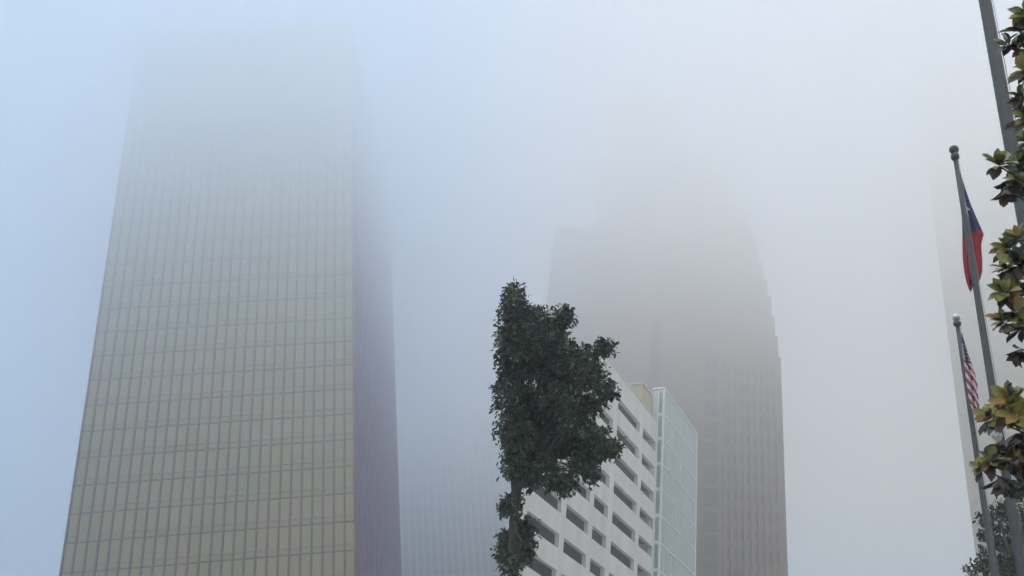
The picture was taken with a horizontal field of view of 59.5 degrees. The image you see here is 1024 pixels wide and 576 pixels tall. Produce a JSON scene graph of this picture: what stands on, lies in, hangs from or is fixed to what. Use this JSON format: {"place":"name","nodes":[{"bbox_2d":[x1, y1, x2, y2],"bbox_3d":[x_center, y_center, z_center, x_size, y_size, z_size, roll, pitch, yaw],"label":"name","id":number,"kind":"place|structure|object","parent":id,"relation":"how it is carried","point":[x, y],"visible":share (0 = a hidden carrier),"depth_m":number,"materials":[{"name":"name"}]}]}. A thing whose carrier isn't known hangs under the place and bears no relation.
{"place":"outdoors","nodes":[
{"label":"outdoors","id":0,"kind":"place"},
{"bbox_2d":[0,0,1022,575],"label":"sky","id":1,"kind":"structure","parent":0,"point":[488,115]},
{"label":"ground","id":2,"kind":"structure","parent":0,"visible":0},
{"bbox_2d":[59,23,401,575],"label":"office tower","id":3,"kind":"structure","parent":2,"relation":"on","point":[239,418],"depth_m":160.73,"materials":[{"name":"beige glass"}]},
{"bbox_2d":[63,544,73,565],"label":"window","id":4,"kind":"structure","parent":3,"relation":"in","point":[69,547],"depth_m":137.61,"materials":[{"name":"grey glass"}]},
{"bbox_2d":[67,514,78,536],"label":"window","id":5,"kind":"structure","parent":3,"relation":"in","point":[73,518],"depth_m":139.82,"materials":[{"name":"grey glass"}]},
{"bbox_2d":[74,543,85,565],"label":"window","id":6,"kind":"structure","parent":3,"relation":"in","point":[79,557],"depth_m":137.76,"materials":[{"name":"grey glass"}]},
{"bbox_2d":[78,514,89,535],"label":"window","id":7,"kind":"structure","parent":3,"relation":"in","point":[84,521],"depth_m":139.96,"materials":[{"name":"grey glass"}]},
{"bbox_2d":[86,542,96,564],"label":"window","id":8,"kind":"structure","parent":3,"relation":"in","point":[91,553],"depth_m":137.91,"materials":[{"name":"grey glass"}]},
{"bbox_2d":[90,513,100,534],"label":"window","id":9,"kind":"structure","parent":3,"relation":"in","point":[95,522],"depth_m":140.13,"materials":[{"name":"grey glass"}]},
{"bbox_2d":[97,541,108,563],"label":"window","id":10,"kind":"structure","parent":3,"relation":"in","point":[103,548],"depth_m":138.06,"materials":[{"name":"grey glass"}]},
{"bbox_2d":[101,512,111,533],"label":"window","id":11,"kind":"structure","parent":3,"relation":"in","point":[107,516],"depth_m":140.29,"materials":[{"name":"grey glass"}]},
{"bbox_2d":[109,540,119,562],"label":"window","id":12,"kind":"structure","parent":3,"relation":"in","point":[114,551],"depth_m":138.23,"materials":[{"name":"grey glass"}]},
{"bbox_2d":[113,511,123,532],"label":"window","id":13,"kind":"structure","parent":3,"relation":"in","point":[118,518],"depth_m":140.44,"materials":[{"name":"grey glass"}]},
{"bbox_2d":[116,483,126,503],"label":"window","id":14,"kind":"structure","parent":3,"relation":"in","point":[121,494],"depth_m":142.65,"materials":[{"name":"grey glass"}]},
{"bbox_2d":[120,539,131,561],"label":"window","id":15,"kind":"structure","parent":3,"relation":"in","point":[126,545],"depth_m":138.36,"materials":[{"name":"grey glass"}]},
{"bbox_2d":[124,510,134,531],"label":"window","id":16,"kind":"structure","parent":3,"relation":"in","point":[129,519],"depth_m":140.59,"materials":[{"name":"grey glass"}]},
{"bbox_2d":[127,482,137,502],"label":"window","id":17,"kind":"structure","parent":3,"relation":"in","point":[132,494],"depth_m":142.83,"materials":[{"name":"grey glass"}]},
{"bbox_2d":[132,538,142,560],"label":"window","id":18,"kind":"structure","parent":3,"relation":"in","point":[137,548],"depth_m":138.53,"materials":[{"name":"grey glass"}]},
{"bbox_2d":[135,509,145,530],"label":"window","id":19,"kind":"structure","parent":3,"relation":"in","point":[140,521],"depth_m":140.75,"materials":[{"name":"grey glass"}]},
{"bbox_2d":[139,481,148,501],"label":"window","id":20,"kind":"structure","parent":3,"relation":"in","point":[143,494],"depth_m":143.00,"materials":[{"name":"grey glass"}]},
{"bbox_2d":[143,538,153,559],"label":"window","id":21,"kind":"structure","parent":3,"relation":"in","point":[149,542],"depth_m":138.67,"materials":[{"name":"grey glass"}]},
{"bbox_2d":[147,509,156,529],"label":"window","id":22,"kind":"structure","parent":3,"relation":"in","point":[152,513],"depth_m":140.90,"materials":[{"name":"grey glass"}]},
{"bbox_2d":[150,480,159,501],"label":"window","id":23,"kind":"structure","parent":3,"relation":"in","point":[154,493],"depth_m":143.12,"materials":[{"name":"grey glass"}]},
{"bbox_2d":[155,537,165,558],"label":"window","id":24,"kind":"structure","parent":3,"relation":"in","point":[160,544],"depth_m":138.84,"materials":[{"name":"grey glass"}]},
{"bbox_2d":[158,508,167,528],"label":"window","id":25,"kind":"structure","parent":3,"relation":"in","point":[163,514],"depth_m":141.06,"materials":[{"name":"grey glass"}]},
{"bbox_2d":[161,480,170,500],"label":"window","id":26,"kind":"structure","parent":3,"relation":"in","point":[166,484],"depth_m":143.28,"materials":[{"name":"grey glass"}]},
{"bbox_2d":[166,536,176,557],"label":"window","id":27,"kind":"structure","parent":3,"relation":"in","point":[171,547],"depth_m":138.99,"materials":[{"name":"grey glass"}]},
{"bbox_2d":[169,507,178,528],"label":"window","id":28,"kind":"structure","parent":3,"relation":"in","point":[174,515],"depth_m":141.23,"materials":[{"name":"grey glass"}]},
{"bbox_2d":[172,479,181,499],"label":"window","id":29,"kind":"structure","parent":3,"relation":"in","point":[177,483],"depth_m":143.46,"materials":[{"name":"grey glass"}]},
{"bbox_2d":[178,535,187,556],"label":"window","id":30,"kind":"structure","parent":3,"relation":"in","point":[183,539],"depth_m":139.16,"materials":[{"name":"grey glass"}]},
{"bbox_2d":[180,506,190,527],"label":"window","id":31,"kind":"structure","parent":3,"relation":"in","point":[185,516],"depth_m":141.37,"materials":[{"name":"grey glass"}]},
{"bbox_2d":[183,478,192,498],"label":"window","id":32,"kind":"structure","parent":3,"relation":"in","point":[187,493],"depth_m":143.60,"materials":[{"name":"grey glass"}]},
{"bbox_2d":[189,534,198,555],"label":"window","id":33,"kind":"structure","parent":3,"relation":"in","point":[194,541],"depth_m":139.31,"materials":[{"name":"grey glass"}]},
{"bbox_2d":[192,505,201,526],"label":"window","id":34,"kind":"structure","parent":3,"relation":"in","point":[196,516],"depth_m":141.54,"materials":[{"name":"grey glass"}]},
{"bbox_2d":[194,477,203,497],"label":"window","id":35,"kind":"structure","parent":3,"relation":"in","point":[198,492],"depth_m":143.75,"materials":[{"name":"grey glass"}]},
{"bbox_2d":[200,533,210,555],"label":"window","id":36,"kind":"structure","parent":3,"relation":"in","point":[205,543],"depth_m":139.47,"materials":[{"name":"grey glass"}]},
{"bbox_2d":[203,504,212,525],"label":"window","id":37,"kind":"structure","parent":3,"relation":"in","point":[207,517],"depth_m":141.68,"materials":[{"name":"grey glass"}]},
{"bbox_2d":[205,477,214,497],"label":"window","id":38,"kind":"structure","parent":3,"relation":"in","point":[209,490],"depth_m":143.89,"materials":[{"name":"grey glass"}]},
{"bbox_2d":[72,23,352,506],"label":"windows","id":39,"kind":"structure","parent":3,"relation":"in","point":[265,452],"depth_m":164.11,"materials":[{"name":"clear glass"}]},
{"bbox_2d":[212,532,221,554],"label":"window","id":40,"kind":"structure","parent":3,"relation":"in","point":[216,546],"depth_m":139.62,"materials":[{"name":"grey glass"}]},
{"bbox_2d":[214,504,223,524],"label":"window","id":41,"kind":"structure","parent":3,"relation":"in","point":[218,517],"depth_m":141.82,"materials":[{"name":"grey glass"}]},
{"bbox_2d":[216,476,225,496],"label":"window","id":42,"kind":"structure","parent":3,"relation":"in","point":[220,489],"depth_m":144.05,"materials":[{"name":"grey glass"}]},
{"bbox_2d":[223,531,232,553],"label":"window","id":43,"kind":"structure","parent":3,"relation":"in","point":[228,536],"depth_m":139.79,"materials":[{"name":"grey glass"}]},
{"bbox_2d":[225,503,234,523],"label":"window","id":44,"kind":"structure","parent":3,"relation":"in","point":[229,518],"depth_m":141.99,"materials":[{"name":"grey glass"}]},
{"bbox_2d":[227,475,235,495],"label":"window","id":45,"kind":"structure","parent":3,"relation":"in","point":[231,486],"depth_m":144.21,"materials":[{"name":"grey glass"}]},
{"bbox_2d":[234,531,243,552],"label":"window","id":46,"kind":"structure","parent":3,"relation":"in","point":[239,535],"depth_m":139.94,"materials":[{"name":"grey glass"}]},
{"bbox_2d":[236,502,245,522],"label":"window","id":47,"kind":"structure","parent":3,"relation":"in","point":[240,518],"depth_m":142.17,"materials":[{"name":"grey glass"}]},
{"bbox_2d":[238,474,246,494],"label":"window","id":48,"kind":"structure","parent":3,"relation":"in","point":[242,483],"depth_m":144.37,"materials":[{"name":"grey glass"}]},
{"bbox_2d":[246,530,254,551],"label":"window","id":49,"kind":"structure","parent":3,"relation":"in","point":[250,537],"depth_m":140.08,"materials":[{"name":"grey glass"}]},
{"bbox_2d":[247,501,256,522],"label":"window","id":50,"kind":"structure","parent":3,"relation":"in","point":[251,517],"depth_m":142.30,"materials":[{"name":"grey glass"}]},
{"bbox_2d":[249,473,257,493],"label":"window","id":51,"kind":"structure","parent":3,"relation":"in","point":[253,479],"depth_m":144.55,"materials":[{"name":"grey glass"}]},
{"bbox_2d":[257,529,265,550],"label":"window","id":52,"kind":"structure","parent":3,"relation":"in","point":[261,539],"depth_m":140.20,"materials":[{"name":"grey glass"}]},
{"bbox_2d":[258,500,267,521],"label":"window","id":53,"kind":"structure","parent":3,"relation":"in","point":[262,516],"depth_m":142.44,"materials":[{"name":"grey glass"}]},
{"bbox_2d":[260,473,268,492],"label":"window","id":54,"kind":"structure","parent":3,"relation":"in","point":[264,477],"depth_m":144.72,"materials":[{"name":"grey glass"}]},
{"bbox_2d":[268,528,277,549],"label":"window","id":55,"kind":"structure","parent":3,"relation":"in","point":[272,542],"depth_m":140.37,"materials":[{"name":"grey glass"}]},
{"bbox_2d":[269,499,278,520],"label":"window","id":56,"kind":"structure","parent":3,"relation":"in","point":[273,516],"depth_m":142.60,"materials":[{"name":"grey glass"}]},
{"bbox_2d":[270,472,278,492],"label":"window","id":57,"kind":"structure","parent":3,"relation":"in","point":[274,475],"depth_m":144.83,"materials":[{"name":"grey glass"}]},
{"bbox_2d":[278,556,287,575],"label":"window","id":58,"kind":"structure","parent":3,"relation":"in","point":[283,561],"depth_m":138.47,"materials":[{"name":"grey glass"}]},
{"bbox_2d":[279,527,288,548],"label":"window","id":59,"kind":"structure","parent":3,"relation":"in","point":[283,544],"depth_m":140.54,"materials":[{"name":"grey glass"}]},
{"bbox_2d":[280,499,288,519],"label":"window","id":60,"kind":"structure","parent":3,"relation":"in","point":[284,515],"depth_m":142.74,"materials":[{"name":"grey glass"}]},
{"bbox_2d":[281,471,289,491],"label":"window","id":61,"kind":"structure","parent":3,"relation":"in","point":[285,485],"depth_m":144.97,"materials":[{"name":"grey glass"}]},
{"bbox_2d":[290,555,298,575],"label":"window","id":62,"kind":"structure","parent":3,"relation":"in","point":[294,560],"depth_m":138.57,"materials":[{"name":"grey glass"}]},
{"bbox_2d":[290,526,299,547],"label":"window","id":63,"kind":"structure","parent":3,"relation":"in","point":[295,530],"depth_m":140.75,"materials":[{"name":"grey glass"}]},
{"bbox_2d":[291,498,299,518],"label":"window","id":64,"kind":"structure","parent":3,"relation":"in","point":[295,513],"depth_m":142.90,"materials":[{"name":"grey glass"}]},
{"bbox_2d":[292,470,300,490],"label":"window","id":65,"kind":"structure","parent":3,"relation":"in","point":[296,476],"depth_m":145.15,"materials":[{"name":"grey glass"}]},
{"bbox_2d":[301,555,309,575],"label":"window","id":66,"kind":"structure","parent":3,"relation":"in","point":[305,559],"depth_m":138.67,"materials":[{"name":"grey glass"}]},
{"bbox_2d":[302,525,310,546],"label":"window","id":67,"kind":"structure","parent":3,"relation":"in","point":[306,530],"depth_m":140.92,"materials":[{"name":"grey glass"}]},
{"bbox_2d":[302,497,310,517],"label":"window","id":68,"kind":"structure","parent":3,"relation":"in","point":[306,508],"depth_m":143.07,"materials":[{"name":"grey glass"}]},
{"bbox_2d":[303,469,311,489],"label":"window","id":69,"kind":"structure","parent":3,"relation":"in","point":[306,473],"depth_m":145.32,"materials":[{"name":"grey glass"}]},
{"bbox_2d":[312,554,320,575],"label":"window","id":70,"kind":"structure","parent":3,"relation":"in","point":[316,563],"depth_m":138.77,"materials":[{"name":"grey glass"}]},
{"bbox_2d":[313,524,321,545],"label":"window","id":71,"kind":"structure","parent":3,"relation":"in","point":[317,529],"depth_m":141.09,"materials":[{"name":"grey glass"}]},
{"bbox_2d":[313,496,321,517],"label":"window","id":72,"kind":"structure","parent":3,"relation":"in","point":[317,501],"depth_m":143.25,"materials":[{"name":"grey glass"}]},
{"bbox_2d":[324,553,331,574],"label":"window","id":73,"kind":"structure","parent":3,"relation":"in","point":[327,556],"depth_m":138.96,"materials":[{"name":"grey glass"}]},
{"bbox_2d":[324,524,332,545],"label":"window","id":74,"kind":"structure","parent":3,"relation":"in","point":[328,528],"depth_m":141.23,"materials":[{"name":"grey glass"}]},
{"bbox_2d":[324,495,332,516],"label":"window","id":75,"kind":"structure","parent":3,"relation":"in","point":[328,500],"depth_m":143.40,"materials":[{"name":"grey glass"}]},
{"bbox_2d":[324,468,332,488],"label":"window","id":76,"kind":"structure","parent":3,"relation":"in","point":[328,476],"depth_m":145.61,"materials":[{"name":"grey glass"}]},
{"bbox_2d":[335,495,342,515],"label":"window","id":77,"kind":"structure","parent":3,"relation":"in","point":[338,498],"depth_m":143.56,"materials":[{"name":"grey glass"}]},
{"bbox_2d":[335,467,342,487],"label":"window","id":78,"kind":"structure","parent":3,"relation":"in","point":[338,471],"depth_m":145.79,"materials":[{"name":"grey glass"}]},
{"bbox_2d":[335,552,343,574],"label":"window","id":79,"kind":"structure","parent":3,"relation":"in","point":[339,556],"depth_m":139.14,"materials":[{"name":"grey glass"}]},
{"bbox_2d":[335,523,343,544],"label":"window","id":80,"kind":"structure","parent":3,"relation":"in","point":[338,526],"depth_m":141.33,"materials":[{"name":"grey glass"}]},
{"bbox_2d":[346,551,353,573],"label":"window","id":81,"kind":"structure","parent":3,"relation":"in","point":[349,554],"depth_m":139.28,"materials":[{"name":"grey glass"}]},
{"bbox_2d":[346,522,353,543],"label":"window","id":82,"kind":"structure","parent":3,"relation":"in","point":[349,525],"depth_m":141.51,"materials":[{"name":"grey glass"}]},
{"bbox_2d":[346,494,353,514],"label":"window","id":83,"kind":"structure","parent":3,"relation":"in","point":[349,497],"depth_m":143.70,"materials":[{"name":"grey glass"}]},
{"bbox_2d":[394,331,510,575],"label":"slab tower","id":84,"kind":"structure","parent":2,"relation":"on","point":[451,490],"depth_m":295.48,"materials":[{"name":"grey concrete"}]},
{"bbox_2d":[488,276,626,575],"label":"oak tree","id":85,"kind":"object","parent":2,"relation":"on","point":[535,417],"visible":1,"depth_m":16.04,"materials":[{"name":"green plant"}]},
{"bbox_2d":[502,357,657,575],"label":"parking garage","id":86,"kind":"structure","parent":2,"relation":"on","point":[606,527],"depth_m":92.81,"materials":[{"name":"paint"}]},
{"bbox_2d":[546,95,787,575],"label":"stepped skyscraper","id":87,"kind":"structure","parent":2,"relation":"on","point":[657,273],"depth_m":203.26,"materials":[{"name":"concrete"}]},
{"bbox_2d":[703,560,717,575],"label":"large window","id":88,"kind":"structure","parent":87,"relation":"in","point":[710,567],"depth_m":175.38,"materials":[{"name":"grey glass"}]},
{"bbox_2d":[704,535,717,555],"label":"large window","id":89,"kind":"structure","parent":87,"relation":"in","point":[710,542],"depth_m":177.36,"materials":[{"name":"grey glass"}]},
{"bbox_2d":[704,511,717,530],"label":"large window","id":90,"kind":"structure","parent":87,"relation":"in","point":[710,518],"depth_m":179.58,"materials":[{"name":"grey glass"}]},
{"bbox_2d":[704,488,717,506],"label":"large window","id":91,"kind":"structure","parent":87,"relation":"in","point":[710,494],"depth_m":181.74,"materials":[{"name":"grey glass"}]},
{"bbox_2d":[704,464,717,483],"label":"large window","id":92,"kind":"structure","parent":87,"relation":"in","point":[710,471],"depth_m":183.93,"materials":[{"name":"grey glass"}]},
{"bbox_2d":[704,442,717,460],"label":"large window","id":93,"kind":"structure","parent":87,"relation":"in","point":[711,449],"depth_m":186.05,"materials":[{"name":"grey glass"}]},
{"bbox_2d":[705,420,717,437],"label":"large window","id":94,"kind":"structure","parent":87,"relation":"in","point":[711,427],"depth_m":188.27,"materials":[{"name":"grey glass"}]},
{"bbox_2d":[705,398,717,415],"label":"large window","id":95,"kind":"structure","parent":87,"relation":"in","point":[711,405],"depth_m":190.47,"materials":[{"name":"grey glass"}]},
{"bbox_2d":[705,377,717,394],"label":"large window","id":96,"kind":"structure","parent":87,"relation":"in","point":[711,384],"depth_m":192.62,"materials":[{"name":"grey glass"}]},
{"bbox_2d":[705,357,717,373],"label":"large window","id":97,"kind":"structure","parent":87,"relation":"in","point":[711,363],"depth_m":194.84,"materials":[{"name":"grey glass"}]},
{"bbox_2d":[652,387,697,575],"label":"glass stair tower","id":98,"kind":"structure","parent":2,"relation":"on","point":[675,524],"depth_m":109.85,"materials":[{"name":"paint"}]},
{"bbox_2d":[660,546,692,575],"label":"window","id":99,"kind":"structure","parent":98,"relation":"in","point":[664,555],"depth_m":104.61,"materials":[{"name":"grey glass"}]},
{"bbox_2d":[661,519,694,573],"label":"window","id":100,"kind":"structure","parent":98,"relation":"in","point":[670,541],"depth_m":107.94,"materials":[{"name":"grey glass"}]},
{"bbox_2d":[662,467,694,523],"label":"window","id":101,"kind":"structure","parent":98,"relation":"in","point":[684,503],"depth_m":110.80,"materials":[{"name":"grey glass"}]},
{"bbox_2d":[662,492,694,548],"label":"window","id":102,"kind":"structure","parent":98,"relation":"in","point":[688,528],"depth_m":109.40,"materials":[{"name":"grey glass"}]},
{"bbox_2d":[663,442,695,499],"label":"window","id":103,"kind":"structure","parent":98,"relation":"in","point":[678,474],"depth_m":111.90,"materials":[{"name":"grey glass"}]},
{"bbox_2d":[664,418,695,477],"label":"window","id":104,"kind":"structure","parent":98,"relation":"in","point":[687,457],"depth_m":113.97,"materials":[{"name":"grey glass"}]},
{"bbox_2d":[665,394,695,454],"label":"window","id":105,"kind":"structure","parent":98,"relation":"in","point":[679,426],"depth_m":114.60,"materials":[{"name":"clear glass"}]},
{"bbox_2d":[915,47,1023,575],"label":"beige tower","id":106,"kind":"structure","parent":2,"relation":"on","point":[957,102],"depth_m":190.44,"materials":[{"name":"concrete"}]},
{"bbox_2d":[952,314,999,575],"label":"flagpole","id":107,"kind":"object","parent":2,"relation":"on","point":[982,493],"visible":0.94,"depth_m":18.35,"materials":[{"name":"metal"}]},
{"bbox_2d":[961,334,978,408],"bbox_3d":[9.674,1.819,18.997,0.286,1.890,0.150,0,-28,0],"label":"flag","id":108,"kind":"object","parent":107,"relation":"attached to","point":[971,381],"visible":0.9,"depth_m":18.91,"materials":[{"name":"multicoloured fabric"}]},
{"bbox_2d":[949,145,1023,575],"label":"flagpole","id":109,"kind":"object","parent":2,"relation":"on","point":[1015,534],"visible":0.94,"depth_m":13.13,"materials":[{"name":"metal"}]},
{"bbox_2d":[960,173,983,291],"bbox_3d":[7.252,-0.925,14.290,0.504,2.236,0.139,0,-28,0],"label":"flag","id":110,"kind":"object","parent":109,"relation":"attached to","point":[976,231],"visible":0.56,"depth_m":14.17,"materials":[{"name":"blue fabric"}]},
{"bbox_2d":[962,496,1023,575],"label":"oak tree","id":111,"kind":"object","parent":2,"relation":"on","point":[1006,565],"visible":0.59,"depth_m":21.85,"materials":[{"name":"green plant"}]},
{"bbox_2d":[969,0,1023,500],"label":"magnolia tree","id":112,"kind":"object","parent":2,"relation":"on","point":[1006,405],"visible":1,"depth_m":5.37,"materials":[{"name":"green plant"}]},
{"bbox_2d":[978,0,1023,239],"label":"flagpole","id":113,"kind":"object","parent":2,"relation":"on","point":[1002,97],"visible":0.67,"depth_m":9.74,"materials":[{"name":"metal"}]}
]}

